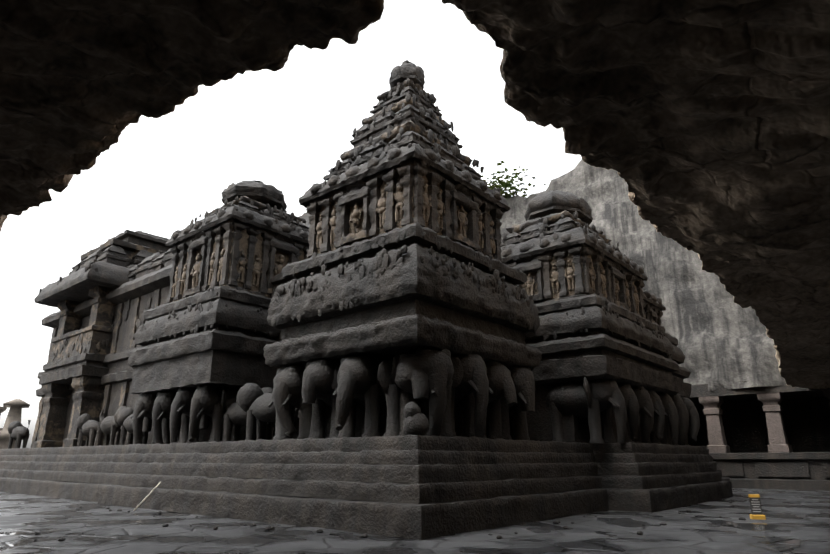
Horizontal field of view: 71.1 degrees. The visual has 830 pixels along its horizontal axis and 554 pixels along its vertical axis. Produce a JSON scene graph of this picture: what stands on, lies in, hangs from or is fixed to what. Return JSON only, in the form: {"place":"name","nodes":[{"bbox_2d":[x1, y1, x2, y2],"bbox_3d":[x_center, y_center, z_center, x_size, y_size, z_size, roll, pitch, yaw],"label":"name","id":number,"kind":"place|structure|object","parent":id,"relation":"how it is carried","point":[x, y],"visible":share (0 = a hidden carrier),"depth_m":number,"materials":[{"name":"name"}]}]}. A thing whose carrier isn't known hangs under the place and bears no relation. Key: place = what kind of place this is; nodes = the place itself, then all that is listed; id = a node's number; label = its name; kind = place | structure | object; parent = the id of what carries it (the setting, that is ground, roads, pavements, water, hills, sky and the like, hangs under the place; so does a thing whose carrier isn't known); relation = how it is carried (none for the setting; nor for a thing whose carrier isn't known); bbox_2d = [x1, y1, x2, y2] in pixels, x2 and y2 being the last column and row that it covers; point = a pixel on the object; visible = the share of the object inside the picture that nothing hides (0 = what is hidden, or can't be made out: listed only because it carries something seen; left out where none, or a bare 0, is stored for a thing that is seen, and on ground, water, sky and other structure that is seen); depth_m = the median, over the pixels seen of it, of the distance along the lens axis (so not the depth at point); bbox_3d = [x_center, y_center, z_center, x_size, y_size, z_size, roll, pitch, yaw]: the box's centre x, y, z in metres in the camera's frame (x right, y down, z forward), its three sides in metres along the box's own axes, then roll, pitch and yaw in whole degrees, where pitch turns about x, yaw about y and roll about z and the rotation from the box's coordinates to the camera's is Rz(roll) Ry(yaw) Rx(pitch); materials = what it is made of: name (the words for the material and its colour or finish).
{"place":"outdoors","nodes":[
{"label":"outdoors","id":0,"kind":"place"},
{"bbox_2d":[0,399,29,455],"bbox_3d":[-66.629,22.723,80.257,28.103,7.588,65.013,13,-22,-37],"label":"stone pillar","id":1,"kind":"structure","parent":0,"point":[15,406],"depth_m":60.90,"materials":[{"name":"stone"}]},
{"bbox_2d":[0,0,581,447],"label":"sky","id":2,"kind":"structure","parent":0,"point":[285,128],"materials":[{"name":"white"}]},
{"bbox_2d":[0,0,829,390],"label":"overhang","id":3,"kind":"object","parent":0,"point":[700,128],"visible":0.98,"depth_m":5.40,"materials":[{"name":"black stone"}]},
{"bbox_2d":[0,488,829,553],"bbox_3d":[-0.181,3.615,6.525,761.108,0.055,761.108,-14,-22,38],"label":"ground","id":4,"kind":"structure","parent":0,"point":[796,522],"depth_m":12.23,"materials":[{"name":"grey stone"}]},
{"bbox_2d":[0,435,732,539],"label":"plinth","id":5,"kind":"structure","parent":4,"relation":"on","point":[418,487],"depth_m":15.76,"materials":[{"name":"grey stone"}]},
{"bbox_2d":[8,230,172,448],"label":"pavilion","id":6,"kind":"structure","parent":5,"relation":"on","point":[104,297],"depth_m":28.56,"materials":[{"name":"stone"}]},
{"bbox_2d":[128,60,691,442],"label":"temple","id":7,"kind":"structure","parent":5,"relation":"on","point":[390,243],"depth_m":19.15,"materials":[{"name":"stone"}]},
{"bbox_2d":[131,347,699,444],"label":"elephant statues","id":8,"kind":"object","parent":5,"relation":"on","point":[435,383],"visible":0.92,"depth_m":16.52,"materials":[{"name":"grey stone"}]},
{"bbox_2d":[34,499,774,541],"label":"stones","id":9,"kind":"object","parent":4,"relation":"on","point":[364,535],"visible":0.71,"depth_m":13.15,"materials":[{"name":"grey stone"}]},
{"bbox_2d":[133,482,765,519],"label":"props","id":10,"kind":"object","parent":4,"relation":"on","point":[755,506],"visible":0.98,"depth_m":15.23,"materials":[{"name":"yellow"}]},
{"bbox_2d":[687,381,829,490],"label":"gallery","id":11,"kind":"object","parent":4,"relation":"on","point":[767,437],"visible":0.12,"depth_m":32.69,"materials":[{"name":"grey stone"}]},
{"bbox_2d":[500,159,785,390],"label":"cliff","id":12,"kind":"structure","parent":0,"point":[718,333],"depth_m":36.24,"materials":[{"name":"grey stone"}]},
{"bbox_2d":[482,161,545,198],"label":"bush","id":13,"kind":"object","parent":12,"relation":"on","point":[506,184],"visible":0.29,"depth_m":49.78,"materials":[{"name":"green plant"}]}
]}

